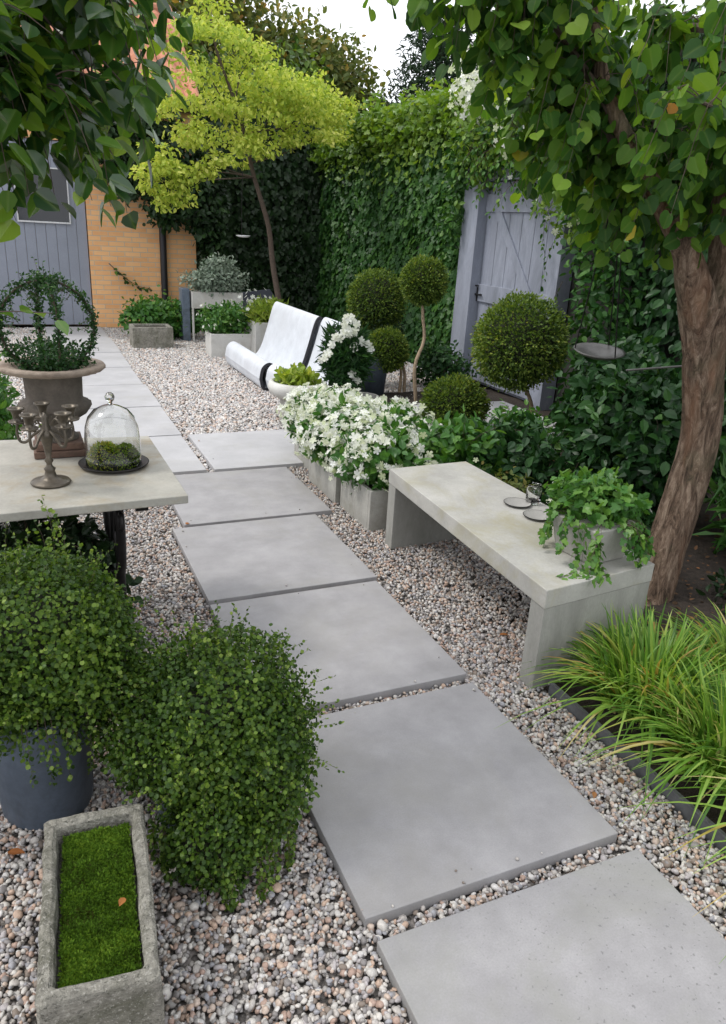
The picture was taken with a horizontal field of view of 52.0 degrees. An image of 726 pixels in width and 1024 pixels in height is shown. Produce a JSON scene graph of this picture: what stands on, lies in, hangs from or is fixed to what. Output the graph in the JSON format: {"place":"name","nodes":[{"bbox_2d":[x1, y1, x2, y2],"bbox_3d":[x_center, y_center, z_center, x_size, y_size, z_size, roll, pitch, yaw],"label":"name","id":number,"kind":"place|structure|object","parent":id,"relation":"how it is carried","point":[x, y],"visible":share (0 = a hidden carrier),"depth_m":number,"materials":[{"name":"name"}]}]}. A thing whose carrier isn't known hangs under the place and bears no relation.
{"place":"outdoors","nodes":[
{"label":"outdoors","id":0,"kind":"place"},
{"bbox_2d":[0,0,199,327],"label":"brick house","id":1,"kind":"structure","parent":0,"point":[83,249],"depth_m":11.88,"materials":[{"name":"orange brick"}]},
{"bbox_2d":[0,138,91,324],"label":"door","id":2,"kind":"structure","parent":1,"relation":"in","point":[63,191],"depth_m":11.62,"materials":[{"name":"grey paint"}]},
{"bbox_2d":[109,263,151,292],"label":"ivy sprig","id":3,"kind":"object","parent":1,"relation":"attached to","point":[117,273],"visible":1,"depth_m":12.11,"materials":[{"name":"green plant"}]},
{"bbox_2d":[98,107,232,330],"bbox_3d":[-3.179,-4.612,11.734,2.426,3.496,0.842,-6,23,-23],"label":"wall creeper","id":4,"kind":"object","parent":1,"relation":"attached to","point":[210,216],"depth_m":11.68,"materials":[{"name":"green plant"}]},
{"bbox_2d":[0,327,438,471],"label":"gravel","id":5,"kind":"structure","parent":0,"point":[166,372],"depth_m":8.39,"materials":[{"name":"grey gravel"}]},
{"bbox_2d":[129,324,173,348],"bbox_3d":[-3.054,-2.536,10.729,0.560,0.300,0.400,-6,23,-23],"label":"stone trough","id":6,"kind":"object","parent":5,"relation":"on","point":[156,336],"visible":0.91,"depth_m":10.57,"materials":[{"name":"stone"}]},
{"bbox_2d":[128,0,365,301],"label":"golden tree","id":7,"kind":"object","parent":5,"relation":"on","point":[286,93],"visible":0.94,"depth_m":9.66,"materials":[{"name":"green plant"}]},
{"bbox_2d":[236,167,249,237],"bbox_3d":[-1.614,-4.209,10.014,0.200,0.970,0.200,-6,23,-23],"label":"hanging feeder","id":8,"kind":"object","parent":7,"relation":"hanging from","point":[243,236],"visible":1,"depth_m":10.09,"materials":[{"name":"white paint"}]},
{"bbox_2d":[225,301,322,390],"bbox_3d":[-1.119,-2.047,9.016,0.742,0.827,1.594,-6,23,-23],"label":"lounge chair","id":9,"kind":"object","parent":5,"relation":"on","point":[291,333],"visible":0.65,"depth_m":8.92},
{"bbox_2d":[268,362,326,424],"bbox_3d":[-0.619,-1.133,7.052,0.570,0.576,0.570,-6,23,-23],"label":"bowl planter","id":10,"kind":"object","parent":5,"relation":"on","point":[282,382],"visible":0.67,"depth_m":6.91,"materials":[{"name":"concrete"}]},
{"bbox_2d":[266,317,340,386],"bbox_3d":[-0.587,-1.638,8.028,0.742,0.827,0.749,-6,23,-23],"label":"lounge chair","id":11,"kind":"object","parent":5,"relation":"on","point":[316,351],"visible":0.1,"depth_m":8.24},
{"bbox_2d":[314,313,378,398],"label":"white flowering shrub","id":12,"kind":"object","parent":5,"relation":"on","point":[346,349],"visible":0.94,"depth_m":6.68,"materials":[{"name":"green plant"}]},
{"bbox_2d":[360,359,386,394],"bbox_3d":[0.114,-1.538,8.415,0.360,0.440,0.360,-6,23,-23],"label":"zinc tub","id":13,"kind":"object","parent":5,"relation":"on","point":[377,387],"visible":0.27,"depth_m":8.31,"materials":[{"name":"metal"}]},
{"bbox_2d":[345,266,408,337],"bbox_3d":[0.144,-2.249,8.710,0.756,1.205,0.753,-6,23,-23],"label":"topiary ball","id":14,"kind":"object","parent":5,"relation":"on","point":[376,301],"visible":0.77,"depth_m":8.44,"materials":[{"name":"green plant"}]},
{"bbox_2d":[1,325,485,389],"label":"ground","id":15,"kind":"structure","parent":0,"point":[26,326],"depth_m":12.42,"materials":[{"name":"stone"}]},
{"bbox_2d":[182,22,332,117],"bbox_3d":[-2.379,-6.827,15.199,3.917,5.193,2.834,-6,23,-23],"label":"tree foliage","id":16,"kind":"object","parent":15,"relation":"on","point":[205,55],"visible":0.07,"depth_m":14.36,"materials":[{"name":"green plant"}]},
{"bbox_2d":[193,97,334,314],"bbox_3d":[-1.851,-5.176,13.295,2.880,3.725,0.774,-6,23,-23],"label":"dark ivy screen","id":17,"kind":"object","parent":15,"relation":"on","point":[289,183],"visible":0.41,"depth_m":13.26,"materials":[{"name":"green plant"}]},
{"bbox_2d":[153,0,393,121],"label":"oak tree","id":18,"kind":"object","parent":15,"relation":"on","point":[343,71],"visible":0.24,"depth_m":17.58,"materials":[{"name":"green plant"}]},
{"bbox_2d":[306,62,477,372],"bbox_3d":[0.119,-4.641,12.075,1.041,3.816,6.922,-6,23,-23],"label":"ivy hedge","id":19,"kind":"object","parent":15,"relation":"on","point":[385,172],"visible":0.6,"depth_m":10.83,"materials":[{"name":"green plant"}]},
{"bbox_2d":[361,17,477,112],"bbox_3d":[1.984,-8.730,18.700,3.865,6.718,4.199,17,25,32],"label":"dark conifer","id":20,"kind":"object","parent":15,"relation":"on","point":[419,76],"visible":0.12,"depth_m":17.38,"materials":[{"name":"green plant"}]},
{"bbox_2d":[435,0,725,481],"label":"climbing hydrangea","id":21,"kind":"object","parent":15,"relation":"on","point":[647,301],"visible":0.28,"depth_m":6.69,"materials":[{"name":"green plant"}]},
{"bbox_2d":[620,0,725,39],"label":"boundary tree","id":22,"kind":"object","parent":15,"relation":"on","point":[636,8],"visible":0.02,"depth_m":7.58,"materials":[{"name":"green plant"}]},
{"bbox_2d":[0,329,725,1023],"bbox_3d":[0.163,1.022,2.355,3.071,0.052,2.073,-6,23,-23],"label":"gravel","id":23,"kind":"structure","parent":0,"point":[352,964],"depth_m":2.09,"materials":[{"name":"grey gravel"}]},
{"bbox_2d":[0,349,22,439],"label":"leafy shrub","id":24,"kind":"object","parent":23,"relation":"on","point":[7,431],"visible":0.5,"depth_m":4.67,"materials":[{"name":"green plant"}]},
{"bbox_2d":[7,848,24,854],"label":"fallen leaf","id":25,"kind":"object","parent":23,"relation":"on","point":[13,851],"visible":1,"depth_m":2.19,"materials":[{"name":"brown plant"}]},
{"bbox_2d":[0,513,143,610],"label":"shaded plant","id":26,"kind":"object","parent":23,"relation":"on","point":[75,531],"visible":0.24,"depth_m":3.18,"materials":[{"name":"green plant"}]},
{"bbox_2d":[45,327,108,337],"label":"paving slab","id":27,"kind":"structure","parent":23,"relation":"on","point":[81,333],"depth_m":11.36,"materials":[{"name":"grey concrete"}]},
{"bbox_2d":[0,495,154,829],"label":"potted bush","id":28,"kind":"object","parent":23,"relation":"on","point":[63,651],"visible":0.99,"depth_m":2.12,"materials":[{"name":"green plant"}]},
{"bbox_2d":[50,338,120,352],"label":"paving slab","id":29,"kind":"structure","parent":23,"relation":"on","point":[105,345],"depth_m":10.42,"materials":[{"name":"grey concrete"}]},
{"bbox_2d":[0,0,193,335],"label":"overhanging tree","id":30,"kind":"object","parent":23,"relation":"on","point":[49,88],"visible":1,"depth_m":1.85,"materials":[{"name":"green plant"}]},
{"bbox_2d":[34,803,164,1023],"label":"stone trough","id":31,"kind":"object","parent":23,"relation":"on","point":[98,960],"visible":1,"depth_m":1.70,"materials":[{"name":"grey stone"}]},
{"bbox_2d":[118,897,125,905],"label":"fallen leaf","id":32,"kind":"object","parent":31,"relation":"on","point":[122,900],"visible":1,"depth_m":1.76,"materials":[{"name":"orange plant"}]},
{"bbox_2d":[70,352,130,367],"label":"paving slab","id":33,"kind":"structure","parent":23,"relation":"on","point":[111,360],"depth_m":9.49,"materials":[{"name":"grey concrete"}]},
{"bbox_2d":[82,367,142,385],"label":"paving slab","id":34,"kind":"structure","parent":23,"relation":"on","point":[118,376],"depth_m":8.42,"materials":[{"name":"grey concrete"}]},
{"bbox_2d":[83,384,161,408],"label":"paving slab","id":35,"kind":"structure","parent":23,"relation":"on","point":[135,395],"depth_m":7.63,"materials":[{"name":"grey concrete"}]},
{"bbox_2d":[73,406,181,437],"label":"paving slab","id":36,"kind":"structure","parent":23,"relation":"on","point":[154,421],"depth_m":6.68,"materials":[{"name":"grey concrete"}]},
{"bbox_2d":[117,284,205,339],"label":"leafy shrub","id":37,"kind":"object","parent":23,"relation":"on","point":[148,311],"visible":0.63,"depth_m":11.21,"materials":[{"name":"green plant"}]},
{"bbox_2d":[149,435,206,474],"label":"paving slab","id":38,"kind":"structure","parent":23,"relation":"on","point":[177,453],"depth_m":5.84,"materials":[{"name":"grey concrete"}]},
{"bbox_2d":[82,600,344,912],"bbox_3d":[-0.442,0.638,2.253,0.754,0.751,0.767,-6,23,-23],"label":"potted bush","id":39,"kind":"object","parent":23,"relation":"on","point":[218,750],"visible":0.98,"depth_m":2.08,"materials":[{"name":"green plant"}]},
{"bbox_2d":[176,252,251,341],"bbox_3d":[-2.261,-3.306,11.430,1.173,1.322,0.695,-6,23,-23],"label":"raised planter","id":40,"kind":"object","parent":23,"relation":"on","point":[220,286],"visible":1,"depth_m":11.25,"materials":[{"name":"white stone"}]},
{"bbox_2d":[195,299,252,357],"bbox_3d":[-1.881,-2.579,10.353,0.893,0.776,0.673,-6,23,-23],"label":"white planter","id":41,"kind":"object","parent":23,"relation":"on","point":[227,325],"visible":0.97,"depth_m":10.20,"materials":[{"name":"stone"}]},
{"bbox_2d":[188,429,302,471],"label":"paving slab","id":42,"kind":"structure","parent":23,"relation":"on","point":[235,451],"depth_m":6.08,"materials":[{"name":"grey concrete"}]},
{"bbox_2d":[171,467,330,527],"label":"paving slab","id":43,"kind":"structure","parent":23,"relation":"on","point":[222,497],"depth_m":5.03,"materials":[{"name":"concrete"}]},
{"bbox_2d":[242,289,274,310],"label":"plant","id":44,"kind":"object","parent":23,"relation":"on","point":[267,292],"visible":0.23,"depth_m":12.30,"materials":[{"name":"plant"}]},
{"bbox_2d":[237,288,289,353],"bbox_3d":[-1.340,-2.634,10.345,0.770,0.944,0.764,16,24,29],"label":"crate planter","id":45,"kind":"object","parent":23,"relation":"on","point":[259,316],"visible":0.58,"depth_m":10.15,"materials":[{"name":"white stone"}]},
{"bbox_2d":[1,466,530,688],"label":"gravel","id":46,"kind":"structure","parent":23,"relation":"on","point":[462,551],"depth_m":4.04,"materials":[{"name":"grey gravel"}]},
{"bbox_2d":[0,436,187,659],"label":"garden table","id":47,"kind":"object","parent":46,"relation":"on","point":[153,482],"visible":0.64,"depth_m":2.91,"materials":[{"name":"stone"}]},
{"bbox_2d":[7,401,79,488],"bbox_3d":[-1.214,-0.254,2.860,0.256,0.296,0.248,-6,23,-23],"label":"candelabra","id":48,"kind":"object","parent":47,"relation":"on","point":[50,478],"visible":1,"depth_m":2.82,"materials":[{"name":"metal"}]},
{"bbox_2d":[0,257,105,458],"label":"iron urn","id":49,"kind":"object","parent":47,"relation":"on","point":[54,372],"visible":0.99,"depth_m":3.09,"materials":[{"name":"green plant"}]},
{"bbox_2d":[78,392,148,472],"bbox_3d":[-1.047,-0.335,3.102,0.286,0.332,0.286,-6,23,-23],"label":"glass cloche","id":50,"kind":"object","parent":47,"relation":"on","point":[112,443],"visible":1,"depth_m":3.03,"materials":[{"name":"glass"}]},
{"bbox_2d":[324,412,437,530],"bbox_3d":[0.090,-0.303,4.864,0.717,0.671,0.788,-6,23,-23],"label":"flower trough","id":51,"kind":"object","parent":46,"relation":"on","point":[362,474],"visible":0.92,"depth_m":4.66,"materials":[{"name":"concrete"}]},
{"bbox_2d":[173,514,376,607],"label":"paving slab","id":52,"kind":"structure","parent":23,"relation":"on","point":[235,561],"depth_m":4.14,"materials":[{"name":"concrete"}]},
{"bbox_2d":[182,440,570,909],"bbox_3d":[-0.317,0.332,3.965,1.227,0.012,5.886,-3,22,-16],"label":"gravel grit","id":53,"kind":"object","parent":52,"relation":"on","point":[516,858],"visible":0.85,"depth_m":2.36,"materials":[{"name":"grey gravel"}]},
{"bbox_2d":[276,381,379,469],"bbox_3d":[-0.248,-0.666,5.758,0.844,0.671,0.958,-6,23,-23],"label":"flower trough","id":54,"kind":"object","parent":23,"relation":"on","point":[290,408],"visible":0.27,"depth_m":5.62,"materials":[{"name":"concrete"}]},
{"bbox_2d":[210,581,466,713],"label":"paving slab","id":55,"kind":"structure","parent":23,"relation":"on","point":[369,641],"depth_m":3.37,"materials":[{"name":"concrete"}]},
{"bbox_2d":[292,391,402,502],"bbox_3d":[-0.118,-0.493,5.268,0.804,0.713,0.950,-6,23,-23],"label":"flower trough","id":56,"kind":"object","parent":23,"relation":"on","point":[315,433],"visible":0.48,"depth_m":5.12,"materials":[{"name":"concrete"}]},
{"bbox_2d":[374,394,442,435],"bbox_3d":[0.213,-0.609,5.808,0.788,0.581,0.973,-6,23,-23],"label":"flower trough","id":57,"kind":"object","parent":23,"relation":"on","point":[404,411],"visible":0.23,"depth_m":5.67,"materials":[{"name":"plant"}]},
{"bbox_2d":[410,337,481,386],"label":"leafy shrub","id":58,"kind":"object","parent":23,"relation":"on","point":[437,363],"visible":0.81,"depth_m":8.92,"materials":[{"name":"green plant"}]},
{"bbox_2d":[295,683,617,927],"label":"paving slab","id":59,"kind":"structure","parent":23,"relation":"on","point":[420,800],"depth_m":2.44,"materials":[{"name":"concrete"}]},
{"bbox_2d":[385,461,654,688],"bbox_3d":[0.682,0.221,3.858,0.632,0.477,1.629,-6,23,-23],"label":"concrete bench","id":60,"kind":"object","parent":23,"relation":"on","point":[465,504],"visible":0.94,"depth_m":3.34,"materials":[{"name":"grey concrete"}]},
{"bbox_2d":[504,497,531,507],"bbox_3d":[0.806,-0.046,3.882,0.145,0.012,0.145,-6,23,-23],"label":"glass saucer","id":61,"kind":"object","parent":60,"relation":"on","point":[517,502],"visible":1,"depth_m":3.89,"materials":[{"name":"grey glass"}]},
{"bbox_2d":[525,482,542,504],"bbox_3d":[0.897,-0.096,3.900,0.084,0.104,0.084,-6,23,-23],"label":"glass jar","id":62,"kind":"object","parent":60,"relation":"on","point":[534,490],"visible":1,"depth_m":3.87,"materials":[{"name":"clear glass"}]},
{"bbox_2d":[523,510,547,520],"bbox_3d":[0.873,0.019,3.722,0.145,0.012,0.145,-6,23,-23],"label":"glass saucer","id":63,"kind":"object","parent":60,"relation":"on","point":[538,515],"visible":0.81,"depth_m":3.74,"materials":[{"name":"grey glass"}]},
{"bbox_2d":[538,466,656,587],"bbox_3d":[0.995,0.016,3.259,0.587,0.429,0.562,-9,24,-29],"label":"ivy planter","id":64,"kind":"object","parent":60,"relation":"on","point":[595,519],"visible":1,"depth_m":3.19,"materials":[{"name":"concrete"}]},
{"bbox_2d":[376,849,725,1023],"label":"paving slab","id":65,"kind":"structure","parent":23,"relation":"on","point":[628,938],"depth_m":1.94,"materials":[{"name":"grey concrete"}]},
{"bbox_2d":[618,777,623,783],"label":"fallen leaf","id":66,"kind":"object","parent":23,"relation":"on","point":[620,779],"visible":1,"depth_m":2.62,"materials":[{"name":"brown plant"}]},
{"bbox_2d":[548,680,725,855],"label":"steel edging","id":67,"kind":"object","parent":23,"relation":"on","point":[580,713],"visible":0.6,"depth_m":2.66,"materials":[{"name":"grey metal"}]},
{"bbox_2d":[179,0,718,110],"label":"sky","id":68,"kind":"structure","parent":0,"point":[386,32],"materials":[{"name":"white"}]},
{"bbox_2d":[244,389,725,832],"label":"soil bed","id":69,"kind":"object","parent":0,"point":[690,575],"visible":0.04,"depth_m":3.91,"materials":[{"name":"brown soil"}]},
{"bbox_2d":[369,325,410,392],"bbox_3d":[0.255,-1.712,8.355,0.535,0.754,0.531,14,23,26],"label":"topiary standard","id":70,"kind":"object","parent":69,"relation":"on","point":[391,351],"visible":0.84,"depth_m":8.18,"materials":[{"name":"green plant"}]},
{"bbox_2d":[398,254,449,401],"bbox_3d":[0.599,-1.931,7.879,0.550,1.544,0.555,-6,23,-23],"label":"topiary standard","id":71,"kind":"object","parent":69,"relation":"on","point":[425,282],"visible":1,"depth_m":7.58,"materials":[{"name":"green plant"}]},
{"bbox_2d":[418,371,493,424],"bbox_3d":[0.866,-1.000,7.023,0.704,0.642,0.702,-6,23,-23],"label":"topiary ball","id":72,"kind":"object","parent":69,"relation":"on","point":[442,396],"visible":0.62,"depth_m":6.83,"materials":[{"name":"green plant"}]},
{"bbox_2d":[412,403,522,480],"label":"leafy shrub","id":73,"kind":"object","parent":69,"relation":"on","point":[449,440],"visible":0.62,"depth_m":5.03,"materials":[{"name":"green plant"}]},
{"bbox_2d":[414,401,560,436],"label":"paving slab","id":74,"kind":"structure","parent":69,"relation":"on","point":[496,404],"depth_m":8.02,"materials":[{"name":"grey concrete"}]},
{"bbox_2d":[468,289,571,413],"bbox_3d":[1.367,-1.299,6.634,0.897,1.338,0.891,-6,23,-23],"label":"topiary standard","id":75,"kind":"object","parent":74,"relation":"on","point":[523,344],"visible":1,"depth_m":6.33,"materials":[{"name":"green plant"}]},
{"bbox_2d":[479,461,548,504],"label":"leafy shrub","id":76,"kind":"object","parent":69,"relation":"on","point":[523,486],"visible":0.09,"depth_m":4.71,"materials":[{"name":"green plant"}]},
{"bbox_2d":[450,167,584,410],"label":"garden gate","id":77,"kind":"structure","parent":69,"relation":"on","point":[500,251],"depth_m":8.53,"materials":[{"name":"grey paint"}]},
{"bbox_2d":[437,46,598,249],"bbox_3d":[1.614,-3.961,7.945,1.343,2.104,3.648,-1,21,-10],"label":"rambling rose","id":78,"kind":"object","parent":77,"relation":"attached to","point":[469,85],"visible":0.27,"depth_m":8.03,"materials":[{"name":"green plant"}]},
{"bbox_2d":[478,398,562,454],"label":"leafy shrub","id":79,"kind":"object","parent":69,"relation":"on","point":[500,409],"visible":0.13,"depth_m":5.64,"materials":[{"name":"green plant"}]},
{"bbox_2d":[466,410,586,503],"bbox_3d":[1.052,-0.383,5.278,0.896,0.750,1.043,-6,23,-23],"label":"leafy shrub","id":80,"kind":"object","parent":69,"relation":"on","point":[532,455],"visible":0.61,"depth_m":4.98,"materials":[{"name":"green plant"}]},
{"bbox_2d":[362,0,725,605],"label":"leaning tree","id":81,"kind":"object","parent":69,"relation":"on","point":[604,132],"visible":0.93,"depth_m":3.23,"materials":[{"name":"green plant"}]},
{"bbox_2d":[573,199,625,359],"bbox_3d":[1.299,-1.312,3.824,0.329,1.071,0.280,-10,32,-21],"label":"hanging dish","id":82,"kind":"object","parent":81,"relation":"hanging from","point":[596,351],"visible":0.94,"depth_m":4.07,"materials":[{"name":"metal"}]},
{"bbox_2d":[541,461,654,552],"bbox_3d":[1.289,0.065,4.261,0.782,0.669,0.926,-6,23,-23],"label":"leafy shrub","id":83,"kind":"object","parent":69,"relation":"on","point":[545,498],"visible":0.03,"depth_m":4.19,"materials":[{"name":"green plant"}]},
{"bbox_2d":[546,320,671,473],"bbox_3d":[1.874,-0.692,5.556,0.899,1.409,1.117,-6,23,-23],"label":"leafy shrub","id":84,"kind":"object","parent":69,"relation":"on","point":[636,351],"visible":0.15,"depth_m":5.35,"materials":[{"name":"green plant"}]},
{"bbox_2d":[496,597,725,815],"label":"sedge clump","id":85,"kind":"object","parent":69,"relation":"on","point":[634,648],"visible":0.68,"depth_m":2.93,"materials":[{"name":"green plant"}]},
{"bbox_2d":[545,453,725,641],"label":"leaf litter","id":86,"kind":"object","parent":69,"relation":"on","point":[675,602],"visible":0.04,"depth_m":4.03,"materials":[{"name":"brown plant"}]},
{"bbox_2d":[551,352,725,525],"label":"leafy shrub","id":87,"kind":"object","parent":69,"relation":"on","point":[639,457],"visible":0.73,"depth_m":4.83,"materials":[{"name":"green plant"}]},
{"bbox_2d":[572,648,725,907],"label":"sedge clump","id":88,"kind":"object","parent":69,"relation":"on","point":[683,744],"visible":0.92,"depth_m":2.59,"materials":[{"name":"green plant"}]},
{"bbox_2d":[616,729,725,963],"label":"sedge clump","id":89,"kind":"object","parent":69,"relation":"on","point":[720,825],"visible":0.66,"depth_m":2.30,"materials":[{"name":"green plant"}]},
{"bbox_2d":[636,597,725,741],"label":"sedge clump","id":90,"kind":"object","parent":69,"relation":"on","point":[721,635],"visible":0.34,"depth_m":3.18,"materials":[{"name":"green plant"}]},
{"bbox_2d":[692,436,725,553],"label":"leafy shrub","id":91,"kind":"object","parent":69,"relation":"on","point":[720,509],"visible":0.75,"depth_m":4.56,"materials":[{"name":"green plant"}]},
{"bbox_2d":[695,567,725,613],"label":"leafy shrub","id":92,"kind":"object","parent":69,"relation":"on","point":[721,578],"visible":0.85,"depth_m":3.96,"materials":[{"name":"green plant"}]},
{"bbox_2d":[626,365,681,370],"bbox_3d":[1.639,-0.802,4.154,0.343,0.090,0.029,19,26,36],"label":"garden rod","id":93,"kind":"object","parent":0,"point":[664,367],"visible":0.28,"depth_m":4.16,"materials":[{"name":"metal"}]}
]}

